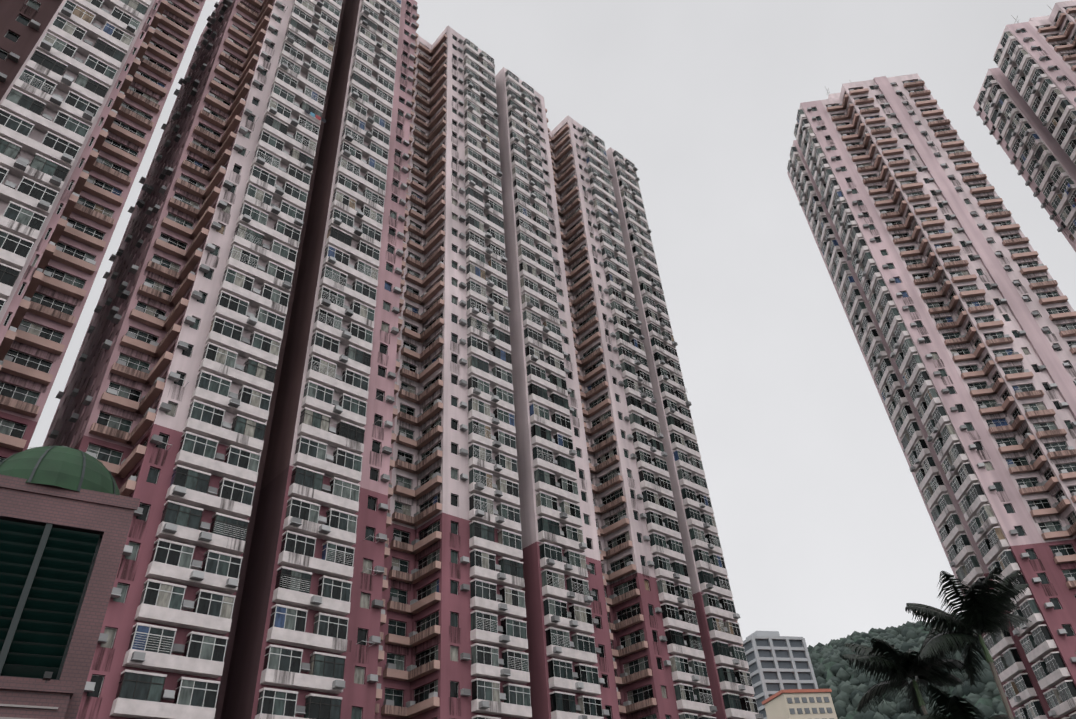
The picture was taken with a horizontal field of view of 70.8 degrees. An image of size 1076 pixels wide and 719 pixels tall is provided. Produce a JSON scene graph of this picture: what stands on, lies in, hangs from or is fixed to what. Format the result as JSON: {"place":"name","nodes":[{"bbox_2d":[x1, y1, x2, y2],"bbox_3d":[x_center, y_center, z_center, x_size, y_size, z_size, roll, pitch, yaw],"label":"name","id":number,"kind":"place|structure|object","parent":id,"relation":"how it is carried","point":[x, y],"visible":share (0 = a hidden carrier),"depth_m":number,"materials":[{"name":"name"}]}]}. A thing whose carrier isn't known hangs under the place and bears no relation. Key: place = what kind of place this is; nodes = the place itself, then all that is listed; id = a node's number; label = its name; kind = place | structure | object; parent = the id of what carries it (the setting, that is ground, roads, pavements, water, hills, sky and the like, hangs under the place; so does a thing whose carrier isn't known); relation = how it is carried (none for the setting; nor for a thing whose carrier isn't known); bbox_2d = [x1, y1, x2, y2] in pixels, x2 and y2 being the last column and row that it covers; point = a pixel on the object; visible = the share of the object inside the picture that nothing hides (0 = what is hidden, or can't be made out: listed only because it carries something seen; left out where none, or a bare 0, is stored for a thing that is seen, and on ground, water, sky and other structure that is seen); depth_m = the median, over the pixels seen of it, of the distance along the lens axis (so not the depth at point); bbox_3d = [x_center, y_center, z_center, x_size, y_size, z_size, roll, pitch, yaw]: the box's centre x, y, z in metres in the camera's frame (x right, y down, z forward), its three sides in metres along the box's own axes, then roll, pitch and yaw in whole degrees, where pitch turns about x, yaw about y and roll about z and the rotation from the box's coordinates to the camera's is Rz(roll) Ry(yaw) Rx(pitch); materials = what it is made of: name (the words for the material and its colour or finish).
{"place":"outdoors","nodes":[
{"label":"outdoors","id":0,"kind":"place"},
{"bbox_2d":[43,0,419,718],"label":"tower","id":1,"kind":"structure","parent":0,"point":[227,412],"depth_m":62.01,"materials":[{"name":"white concrete"}]},
{"bbox_2d":[378,26,620,718],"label":"tower","id":2,"kind":"structure","parent":0,"point":[496,606],"depth_m":76.87,"materials":[{"name":"white concrete"}]},
{"bbox_2d":[27,0,1075,646],"label":"sky","id":3,"kind":"structure","parent":0,"point":[826,530],"materials":[{"name":"white"}]},
{"bbox_2d":[808,621,1001,718],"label":"hill","id":4,"kind":"structure","parent":0,"point":[984,701],"depth_m":304.36,"materials":[{"name":"green plant"}]},
{"bbox_2d":[807,615,1006,718],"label":"hill tree crowns","id":5,"kind":"object","parent":4,"relation":"on","point":[847,695],"visible":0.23,"depth_m":285.06,"materials":[{"name":"green plant"}]},
{"bbox_2d":[787,74,1075,718],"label":"tower","id":6,"kind":"structure","parent":0,"point":[960,312],"depth_m":98.80,"materials":[{"name":"pink concrete"}]},
{"bbox_2d":[973,0,1075,251],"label":"tower","id":7,"kind":"structure","parent":0,"point":[1024,107],"depth_m":118.14,"materials":[{"name":"pink concrete"}]},
{"label":"ground","id":8,"kind":"structure","parent":0,"visible":0},
{"bbox_2d":[0,445,139,718],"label":"domed building","id":9,"kind":"structure","parent":8,"relation":"on","point":[66,515],"depth_m":21.86,"materials":[{"name":"tile"}]},
{"bbox_2d":[0,0,205,461],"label":"tower","id":10,"kind":"structure","parent":8,"relation":"on","point":[85,86],"depth_m":60.47,"materials":[{"name":"pink concrete"}]},
{"bbox_2d":[548,116,763,718],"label":"tower","id":11,"kind":"structure","parent":8,"relation":"on","point":[678,650],"depth_m":93.08,"materials":[{"name":"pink concrete"}]},
{"bbox_2d":[743,631,836,718],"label":"distant buildings","id":12,"kind":"structure","parent":8,"relation":"on","point":[783,678],"depth_m":225.01,"materials":[{"name":"concrete"}]},
{"bbox_2d":[842,612,978,715],"bbox_3d":[20.081,20.539,37.014,6.583,14.976,7.106,-5,-37,0],"label":"palm tree","id":13,"kind":"object","parent":8,"relation":"on","point":[902,668],"visible":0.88,"depth_m":39.80,"materials":[{"name":"green plant"}]},
{"bbox_2d":[905,568,1031,718],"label":"palm tree","id":14,"kind":"object","parent":8,"relation":"on","point":[983,607],"visible":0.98,"depth_m":37.40,"materials":[{"name":"green plant"}]},
{"bbox_2d":[919,685,1018,718],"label":"palm tree","id":15,"kind":"object","parent":8,"relation":"on","point":[954,706],"visible":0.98,"depth_m":34.77,"materials":[{"name":"green plant"}]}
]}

